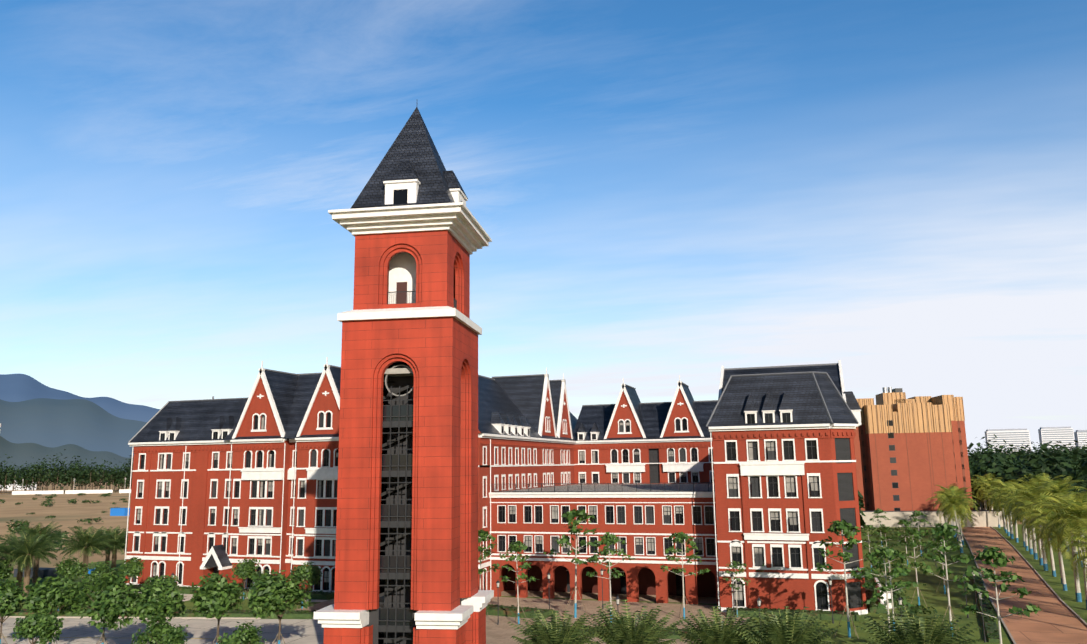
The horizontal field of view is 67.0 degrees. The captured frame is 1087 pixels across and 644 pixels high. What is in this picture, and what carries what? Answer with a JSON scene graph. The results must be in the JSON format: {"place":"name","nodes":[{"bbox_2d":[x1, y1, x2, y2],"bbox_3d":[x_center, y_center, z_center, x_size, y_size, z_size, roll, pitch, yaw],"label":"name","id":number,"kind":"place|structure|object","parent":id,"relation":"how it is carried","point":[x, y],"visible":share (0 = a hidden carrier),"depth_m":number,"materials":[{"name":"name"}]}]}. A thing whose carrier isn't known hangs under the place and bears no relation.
{"place":"outdoors","nodes":[
{"label":"outdoors","id":0,"kind":"place"},
{"bbox_2d":[0,436,133,478],"bbox_3d":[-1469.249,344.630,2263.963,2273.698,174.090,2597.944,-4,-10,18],"label":"mountain range","id":1,"kind":"structure","parent":0,"point":[29,453],"depth_m":2606.94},
{"bbox_2d":[0,398,146,457],"bbox_3d":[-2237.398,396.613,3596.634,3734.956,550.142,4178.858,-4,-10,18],"label":"mountain range","id":2,"kind":"structure","parent":0,"point":[82,423],"depth_m":4112.22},
{"bbox_2d":[0,374,159,421],"bbox_3d":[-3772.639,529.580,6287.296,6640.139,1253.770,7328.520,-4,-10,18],"label":"mountain range","id":3,"kind":"structure","parent":0,"point":[18,387],"depth_m":7561.39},
{"bbox_2d":[125,357,867,614],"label":"building","id":4,"kind":"structure","parent":0,"point":[753,469],"depth_m":105.36,"materials":[{"name":"brick"}]},
{"bbox_2d":[296,597,749,643],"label":"plaza paving","id":5,"kind":"structure","parent":0,"point":[503,632],"depth_m":89.28,"materials":[{"name":"beige stone"}]},
{"bbox_2d":[288,562,321,608],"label":"young tree","id":6,"kind":"object","parent":5,"relation":"on","point":[305,571],"visible":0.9,"depth_m":94.05,"materials":[{"name":"green plant"}]},
{"bbox_2d":[313,107,493,643],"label":"clock tower","id":7,"kind":"structure","parent":5,"relation":"on","point":[406,564],"depth_m":60.64,"materials":[{"name":"brick"}]},
{"bbox_2d":[478,528,500,615],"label":"thin tree","id":8,"kind":"object","parent":5,"relation":"on","point":[482,534],"visible":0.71,"depth_m":88.06,"materials":[{"name":"green plant"}]},
{"bbox_2d":[495,540,538,623],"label":"thin tree","id":9,"kind":"object","parent":5,"relation":"on","point":[517,546],"visible":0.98,"depth_m":83.94,"materials":[{"name":"green plant"}]},
{"bbox_2d":[507,610,605,643],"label":"young date palm","id":10,"kind":"object","parent":5,"relation":"on","point":[552,631],"visible":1,"depth_m":55.73,"materials":[{"name":"green plant"}]},
{"bbox_2d":[544,509,602,620],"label":"thin tree","id":11,"kind":"object","parent":5,"relation":"on","point":[571,515],"visible":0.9,"depth_m":86.95,"materials":[{"name":"green plant"}]},
{"bbox_2d":[586,531,634,621],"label":"thin tree","id":12,"kind":"object","parent":5,"relation":"on","point":[608,539],"visible":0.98,"depth_m":83.40,"materials":[{"name":"green plant"}]},
{"bbox_2d":[585,599,685,643],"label":"young date palm","id":13,"kind":"object","parent":5,"relation":"on","point":[619,630],"visible":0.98,"depth_m":56.69,"materials":[{"name":"green plant"}]},
{"bbox_2d":[660,532,709,618],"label":"thin tree","id":14,"kind":"object","parent":5,"relation":"on","point":[679,537],"visible":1,"depth_m":85.44,"materials":[{"name":"green plant"}]},
{"bbox_2d":[723,561,750,616],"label":"thin tree","id":15,"kind":"object","parent":5,"relation":"on","point":[734,565],"visible":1,"depth_m":85.90,"materials":[{"name":"green plant"}]},
{"bbox_2d":[0,524,1086,643],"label":"lawn","id":16,"kind":"structure","parent":0,"point":[937,600],"depth_m":101.10,"materials":[{"name":"green plant"}]},
{"bbox_2d":[0,559,13,579],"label":"young tree","id":17,"kind":"object","parent":16,"relation":"on","point":[4,574],"visible":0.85,"depth_m":103.27,"materials":[{"name":"green plant"}]},
{"bbox_2d":[0,534,18,570],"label":"date palm","id":18,"kind":"object","parent":16,"relation":"on","point":[3,555],"visible":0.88,"depth_m":103.14,"materials":[{"name":"green plant"}]},
{"bbox_2d":[0,579,26,643],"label":"young tree","id":19,"kind":"object","parent":16,"relation":"on","point":[10,601],"visible":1,"depth_m":72.64,"materials":[{"name":"green plant"}]},
{"bbox_2d":[0,532,51,587],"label":"date palm","id":20,"kind":"object","parent":16,"relation":"on","point":[19,576],"visible":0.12,"depth_m":110.42,"materials":[{"name":"green plant"}]},
{"bbox_2d":[1,532,57,596],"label":"date palm","id":21,"kind":"object","parent":16,"relation":"on","point":[27,552],"visible":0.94,"depth_m":105.55,"materials":[{"name":"green plant"}]},
{"bbox_2d":[12,607,63,643],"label":"young tree","id":22,"kind":"object","parent":16,"relation":"on","point":[44,626],"visible":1,"depth_m":64.18,"materials":[{"name":"green plant"}]},
{"bbox_2d":[14,521,69,582],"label":"date palm","id":23,"kind":"object","parent":16,"relation":"on","point":[35,530],"visible":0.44,"depth_m":120.12,"materials":[{"name":"green plant"}]},
{"bbox_2d":[19,575,93,643],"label":"young tree","id":24,"kind":"object","parent":16,"relation":"on","point":[49,595],"visible":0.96,"depth_m":70.81,"materials":[{"name":"green plant"}]},
{"bbox_2d":[52,576,76,609],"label":"young tree","id":25,"kind":"object","parent":16,"relation":"on","point":[64,579],"visible":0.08,"depth_m":92.36,"materials":[{"name":"green plant"}]},
{"bbox_2d":[53,557,90,578],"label":"young tree","id":26,"kind":"object","parent":16,"relation":"on","point":[69,568],"visible":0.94,"depth_m":104.69,"materials":[{"name":"green plant"}]},
{"bbox_2d":[55,526,118,588],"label":"date palm","id":27,"kind":"object","parent":16,"relation":"on","point":[84,543],"visible":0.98,"depth_m":112.16,"materials":[{"name":"green plant"}]},
{"bbox_2d":[80,561,118,585],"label":"young tree","id":28,"kind":"object","parent":16,"relation":"on","point":[95,575],"visible":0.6,"depth_m":97.48,"materials":[{"name":"green plant"}]},
{"bbox_2d":[68,564,144,643],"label":"young tree","id":29,"kind":"object","parent":16,"relation":"on","point":[111,603],"visible":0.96,"depth_m":69.47,"materials":[{"name":"green plant"}]},
{"bbox_2d":[92,526,127,569],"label":"date palm","id":30,"kind":"object","parent":16,"relation":"on","point":[109,531],"visible":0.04,"depth_m":127.56,"materials":[{"name":"green plant"}]},
{"bbox_2d":[93,528,127,569],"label":"date palm","id":31,"kind":"object","parent":16,"relation":"on","point":[121,542],"visible":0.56,"depth_m":121.04,"materials":[{"name":"green plant"}]},
{"bbox_2d":[118,557,144,584],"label":"young tree","id":32,"kind":"object","parent":16,"relation":"on","point":[137,570],"visible":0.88,"depth_m":103.96,"materials":[{"name":"green plant"}]},
{"bbox_2d":[129,576,185,624],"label":"young tree","id":33,"kind":"object","parent":16,"relation":"on","point":[157,597],"visible":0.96,"depth_m":68.30,"materials":[{"name":"green plant"}]},
{"bbox_2d":[131,610,187,643],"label":"young tree","id":34,"kind":"object","parent":16,"relation":"on","point":[160,633],"visible":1,"depth_m":63.72,"materials":[{"name":"green plant"}]},
{"bbox_2d":[144,575,179,589],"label":"young tree","id":35,"kind":"object","parent":16,"relation":"on","point":[174,579],"visible":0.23,"depth_m":90.90,"materials":[{"name":"green plant"}]},
{"bbox_2d":[0,591,327,643],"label":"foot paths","id":36,"kind":"structure","parent":16,"relation":"on","point":[198,631],"depth_m":82.15,"materials":[{"name":"concrete"}]},
{"bbox_2d":[4,616,260,618],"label":"driveway kerb","id":37,"kind":"structure","parent":36,"relation":"on","point":[166,617],"depth_m":88.89,"materials":[{"name":"concrete"}]},
{"bbox_2d":[189,573,246,643],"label":"young tree","id":38,"kind":"object","parent":16,"relation":"on","point":[214,597],"visible":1,"depth_m":68.13,"materials":[{"name":"green plant"}]},
{"bbox_2d":[217,620,265,643],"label":"young tree","id":39,"kind":"object","parent":16,"relation":"on","point":[248,635],"visible":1,"depth_m":59.26,"materials":[{"name":"green plant"}]},
{"bbox_2d":[230,558,259,600],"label":"young tree","id":40,"kind":"object","parent":16,"relation":"on","point":[245,570],"visible":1,"depth_m":100.47,"materials":[{"name":"green plant"}]},
{"bbox_2d":[247,571,268,595],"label":"young tree","id":41,"kind":"object","parent":16,"relation":"on","point":[257,580],"visible":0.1,"depth_m":90.04,"materials":[{"name":"green plant"}]},
{"bbox_2d":[247,569,313,643],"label":"young tree","id":42,"kind":"object","parent":16,"relation":"on","point":[274,593],"visible":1,"depth_m":68.93,"materials":[{"name":"green plant"}]},
{"bbox_2d":[2,567,1002,643],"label":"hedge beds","id":43,"kind":"object","parent":16,"relation":"on","point":[991,628],"visible":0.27,"depth_m":87.77,"materials":[{"name":"green plant"}]},
{"bbox_2d":[171,536,985,642],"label":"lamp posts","id":44,"kind":"object","parent":16,"relation":"on","point":[899,599],"visible":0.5,"depth_m":82.99,"materials":[{"name":"grey"}]},
{"bbox_2d":[672,606,762,643],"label":"young date palm","id":45,"kind":"object","parent":16,"relation":"on","point":[710,632],"visible":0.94,"depth_m":57.15,"materials":[{"name":"green plant"}]},
{"bbox_2d":[733,606,840,643],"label":"young date palm","id":46,"kind":"object","parent":16,"relation":"on","point":[788,630],"visible":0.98,"depth_m":55.13,"materials":[{"name":"green plant"}]},
{"bbox_2d":[815,519,875,639],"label":"thin tree","id":47,"kind":"object","parent":16,"relation":"on","point":[844,527],"visible":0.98,"depth_m":75.64,"materials":[{"name":"green plant"}]},
{"bbox_2d":[861,525,879,570],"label":"thin tree","id":48,"kind":"object","parent":16,"relation":"on","point":[866,529],"visible":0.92,"depth_m":119.62,"materials":[{"name":"green plant"}]},
{"bbox_2d":[866,579,889,586],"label":"garden shrub","id":49,"kind":"object","parent":16,"relation":"on","point":[881,583],"visible":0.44,"depth_m":102.22,"materials":[{"name":"green plant"}]},
{"bbox_2d":[870,508,890,545],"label":"thin tree","id":50,"kind":"object","parent":16,"relation":"on","point":[878,511],"visible":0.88,"depth_m":154.10,"materials":[{"name":"green plant"}]},
{"bbox_2d":[875,578,891,607],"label":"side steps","id":51,"kind":"structure","parent":16,"relation":"on","point":[884,596],"depth_m":89.17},
{"bbox_2d":[873,526,902,583],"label":"thin tree","id":52,"kind":"object","parent":16,"relation":"on","point":[884,529],"visible":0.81,"depth_m":106.33,"materials":[{"name":"green plant"}]},
{"bbox_2d":[868,546,908,629],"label":"thin tree","id":53,"kind":"object","parent":16,"relation":"on","point":[896,565],"visible":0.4,"depth_m":77.95,"materials":[{"name":"green plant"}]},
{"bbox_2d":[860,547,925,630],"bbox_3d":[26.944,22.272,64.051,4.435,9.127,4.619,3,-11,-20],"label":"thin tree","id":54,"kind":"object","parent":16,"relation":"on","point":[884,553],"visible":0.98,"depth_m":64.17,"materials":[{"name":"green plant"}]},
{"bbox_2d":[882,582,909,595],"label":"garden shrub","id":55,"kind":"object","parent":16,"relation":"on","point":[897,592],"visible":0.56,"depth_m":95.36,"materials":[{"name":"green plant"}]},
{"bbox_2d":[885,594,908,604],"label":"garden shrub","id":56,"kind":"object","parent":16,"relation":"on","point":[895,598],"visible":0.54,"depth_m":89.13,"materials":[{"name":"green plant"}]},
{"bbox_2d":[893,520,915,564],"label":"thin tree","id":57,"kind":"object","parent":16,"relation":"on","point":[902,522],"visible":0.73,"depth_m":124.55,"materials":[{"name":"green plant"}]},
{"bbox_2d":[894,528,932,605],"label":"thin tree","id":58,"kind":"object","parent":16,"relation":"on","point":[914,533],"visible":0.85,"depth_m":90.71,"materials":[{"name":"green plant"}]},
{"bbox_2d":[897,604,936,614],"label":"garden shrub","id":59,"kind":"object","parent":16,"relation":"on","point":[914,609],"visible":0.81,"depth_m":83.24,"materials":[{"name":"green plant"}]},
{"bbox_2d":[856,606,980,643],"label":"young date palm","id":60,"kind":"object","parent":16,"relation":"on","point":[915,632],"visible":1,"depth_m":52.32,"materials":[{"name":"green plant"}]},
{"bbox_2d":[908,510,931,555],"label":"thin tree","id":61,"kind":"object","parent":16,"relation":"on","point":[918,514],"visible":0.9,"depth_m":137.84,"materials":[{"name":"green plant"}]},
{"bbox_2d":[925,530,961,593],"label":"thin tree","id":62,"kind":"object","parent":16,"relation":"on","point":[952,557],"visible":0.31,"depth_m":98.39,"materials":[{"name":"green plant"}]},
{"bbox_2d":[918,521,971,638],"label":"thin tree","id":63,"kind":"object","parent":16,"relation":"on","point":[946,530],"visible":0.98,"depth_m":75.00,"materials":[{"name":"green plant"}]},
{"bbox_2d":[933,492,964,537],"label":"royal palm","id":64,"kind":"object","parent":16,"relation":"on","point":[946,509],"visible":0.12,"depth_m":168.65,"materials":[{"name":"green plant"}]},
{"bbox_2d":[932,483,968,534],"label":"royal palm","id":65,"kind":"object","parent":16,"relation":"on","point":[950,485],"visible":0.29,"depth_m":174.84,"materials":[{"name":"green plant"}]},
{"bbox_2d":[926,487,978,552],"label":"royal palm","id":66,"kind":"object","parent":16,"relation":"on","point":[953,500],"visible":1,"depth_m":142.38,"materials":[{"name":"green plant"}]},
{"bbox_2d":[936,486,976,544],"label":"royal palm","id":67,"kind":"object","parent":16,"relation":"on","point":[961,534],"visible":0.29,"depth_m":154.28,"materials":[{"name":"green plant"}]},
{"bbox_2d":[940,499,975,544],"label":"royal palm","id":68,"kind":"object","parent":16,"relation":"on","point":[961,519],"visible":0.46,"depth_m":148.87,"materials":[{"name":"green plant"}]},
{"bbox_2d":[982,487,1004,527],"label":"royal palm","id":69,"kind":"object","parent":16,"relation":"on","point":[991,488],"visible":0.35,"depth_m":191.62,"materials":[{"name":"green plant"}]},
{"bbox_2d":[982,490,1012,532],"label":"royal palm","id":70,"kind":"object","parent":16,"relation":"on","point":[1005,526],"visible":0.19,"depth_m":177.68,"materials":[{"name":"green plant"}]},
{"bbox_2d":[957,546,1040,643],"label":"thin tree","id":71,"kind":"object","parent":16,"relation":"on","point":[987,554],"visible":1,"depth_m":58.57,"materials":[{"name":"green plant"}]},
{"bbox_2d":[986,487,1017,535],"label":"royal palm","id":72,"kind":"object","parent":16,"relation":"on","point":[1008,532],"visible":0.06,"depth_m":170.94,"materials":[{"name":"green plant"}]},
{"bbox_2d":[984,477,1025,538],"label":"royal palm","id":73,"kind":"object","parent":16,"relation":"on","point":[1001,491],"visible":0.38,"depth_m":165.69,"materials":[{"name":"green plant"}]},
{"bbox_2d":[996,490,1018,542],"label":"royal palm","id":74,"kind":"object","parent":16,"relation":"on","point":[1016,529],"visible":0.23,"depth_m":157.60,"materials":[{"name":"green plant"}]},
{"bbox_2d":[1002,493,1028,550],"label":"royal palm","id":75,"kind":"object","parent":16,"relation":"on","point":[1026,543],"visible":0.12,"depth_m":143.28,"materials":[{"name":"green plant"}]},
{"bbox_2d":[997,483,1036,546],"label":"royal palm","id":76,"kind":"object","parent":16,"relation":"on","point":[1009,507],"visible":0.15,"depth_m":151.10,"materials":[{"name":"green plant"}]},
{"bbox_2d":[1002,491,1053,553],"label":"royal palm","id":77,"kind":"object","parent":16,"relation":"on","point":[1030,543],"visible":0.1,"depth_m":137.96,"materials":[{"name":"green plant"}]},
{"bbox_2d":[1002,482,1063,559],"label":"royal palm","id":78,"kind":"object","parent":16,"relation":"on","point":[1034,543],"visible":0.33,"depth_m":131.21,"materials":[{"name":"green plant"}]},
{"bbox_2d":[1003,480,1065,564],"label":"royal palm","id":79,"kind":"object","parent":16,"relation":"on","point":[1034,493],"visible":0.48,"depth_m":124.35,"materials":[{"name":"green plant"}]},
{"bbox_2d":[1011,493,1059,570],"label":"royal palm","id":80,"kind":"object","parent":16,"relation":"on","point":[1045,564],"visible":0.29,"depth_m":118.33,"materials":[{"name":"green plant"}]},
{"bbox_2d":[1015,500,1061,576],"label":"royal palm","id":81,"kind":"object","parent":16,"relation":"on","point":[1051,551],"visible":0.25,"depth_m":111.88,"materials":[{"name":"green plant"}]},
{"bbox_2d":[1021,473,1064,494],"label":"royal palm","id":82,"kind":"object","parent":16,"relation":"on","point":[1037,480],"visible":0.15,"depth_m":165.16,"materials":[{"name":"green plant"}]},
{"bbox_2d":[1027,512,1078,583],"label":"royal palm","id":83,"kind":"object","parent":16,"relation":"on","point":[1043,520],"visible":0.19,"depth_m":106.06,"materials":[{"name":"green plant"}]},
{"bbox_2d":[1029,517,1079,590],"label":"royal palm","id":84,"kind":"object","parent":16,"relation":"on","point":[1062,568],"visible":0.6,"depth_m":100.14,"materials":[{"name":"green plant"}]},
{"bbox_2d":[1025,494,1086,601],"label":"royal palm","id":85,"kind":"object","parent":16,"relation":"on","point":[1077,581],"visible":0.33,"depth_m":92.36,"materials":[{"name":"green plant"}]},
{"bbox_2d":[1029,475,1085,547],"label":"royal palm","id":86,"kind":"object","parent":16,"relation":"on","point":[1057,488],"visible":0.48,"depth_m":141.87,"materials":[{"name":"green plant"}]},
{"bbox_2d":[1029,489,1086,609],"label":"royal palm","id":87,"kind":"object","parent":16,"relation":"on","point":[1080,507],"visible":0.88,"depth_m":87.59,"materials":[{"name":"green plant"}]},
{"bbox_2d":[1054,513,1086,580],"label":"royal palm","id":88,"kind":"object","parent":16,"relation":"on","point":[1074,531],"visible":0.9,"depth_m":81.79,"materials":[{"name":"green plant"}]},
{"bbox_2d":[1056,493,1085,555],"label":"royal palm","id":89,"kind":"object","parent":16,"relation":"on","point":[1071,494],"depth_m":134.07,"materials":[{"name":"green plant"}]},
{"bbox_2d":[1067,527,1086,580],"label":"royal palm","id":90,"kind":"object","parent":16,"relation":"on","point":[1080,545],"visible":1,"depth_m":75.65,"materials":[{"name":"green plant"}]},
{"bbox_2d":[0,480,1086,573],"bbox_3d":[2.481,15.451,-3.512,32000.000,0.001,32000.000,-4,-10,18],"label":"ground","id":91,"kind":"structure","parent":0,"point":[65,512],"depth_m":321.61,"materials":[{"name":"brown soil"}]},
{"bbox_2d":[6,519,33,533],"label":"field shrub","id":92,"kind":"object","parent":91,"relation":"on","point":[15,525],"visible":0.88,"depth_m":215.01,"materials":[{"name":"green plant"}]},
{"bbox_2d":[50,531,73,539],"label":"field shrub","id":93,"kind":"object","parent":91,"relation":"on","point":[66,535],"visible":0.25,"depth_m":187.40,"materials":[{"name":"green plant"}]},
{"bbox_2d":[12,489,130,494],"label":"boundary wall","id":94,"kind":"structure","parent":91,"relation":"on","point":[66,492],"depth_m":593.91,"materials":[{"name":"white"}]},
{"bbox_2d":[13,508,129,577],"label":"site container","id":95,"kind":"object","parent":91,"relation":"on","point":[45,572],"visible":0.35,"depth_m":126.40,"materials":[{"name":"blue metal"}]},
{"bbox_2d":[77,517,103,523],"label":"field shrub","id":96,"kind":"object","parent":91,"relation":"on","point":[89,519],"visible":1,"depth_m":248.77,"materials":[{"name":"green plant"}]},
{"bbox_2d":[0,449,654,493],"bbox_3d":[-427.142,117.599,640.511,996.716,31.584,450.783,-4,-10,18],"label":"tree line","id":97,"kind":"object","parent":91,"relation":"on","point":[39,476],"visible":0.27,"depth_m":627.33,"materials":[{"name":"green plant"}]},
{"bbox_2d":[0,427,1086,489],"bbox_3d":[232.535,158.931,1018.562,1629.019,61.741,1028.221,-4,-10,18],"label":"distant apartments","id":98,"kind":"structure","parent":91,"relation":"on","point":[1017,437],"depth_m":1234.01,"materials":[{"name":"white"}]},
{"bbox_2d":[854,387,1002,526],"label":"brown building","id":99,"kind":"structure","parent":91,"relation":"on","point":[911,453],"depth_m":203.73,"materials":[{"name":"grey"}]},
{"bbox_2d":[858,434,1086,532],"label":"forest","id":100,"kind":"object","parent":91,"relation":"on","point":[1004,471],"visible":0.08,"depth_m":217.85,"materials":[{"name":"green plant"}]},
{"bbox_2d":[972,479,995,509],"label":"royal palm","id":101,"kind":"object","parent":91,"relation":"on","point":[980,493],"visible":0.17,"depth_m":219.53,"materials":[{"name":"green plant"}]},
{"bbox_2d":[971,477,998,509],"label":"royal palm","id":102,"kind":"object","parent":91,"relation":"on","point":[979,493],"visible":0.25,"depth_m":218.93,"materials":[{"name":"green plant"}]},
{"bbox_2d":[970,472,1001,499],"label":"royal palm","id":103,"kind":"object","parent":91,"relation":"on","point":[989,474],"visible":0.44,"depth_m":211.54,"materials":[{"name":"green plant"}]},
{"bbox_2d":[975,477,1002,509],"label":"royal palm","id":104,"kind":"object","parent":91,"relation":"on","point":[987,484],"visible":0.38,"depth_m":204.17,"materials":[{"name":"green plant"}]},
{"bbox_2d":[967,437,1086,483],"bbox_3d":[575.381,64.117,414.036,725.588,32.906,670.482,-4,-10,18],"label":"forest","id":105,"kind":"object","parent":91,"relation":"on","point":[979,455],"visible":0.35,"depth_m":404.15,"materials":[{"name":"green plant"}]},
{"bbox_2d":[0,0,1086,454],"label":"sky","id":106,"kind":"structure","parent":0,"point":[894,191],"materials":[{"name":"blue"}]},
{"bbox_2d":[962,504,1086,643],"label":"red road","id":107,"kind":"structure","parent":0,"point":[1056,619],"depth_m":91.30,"materials":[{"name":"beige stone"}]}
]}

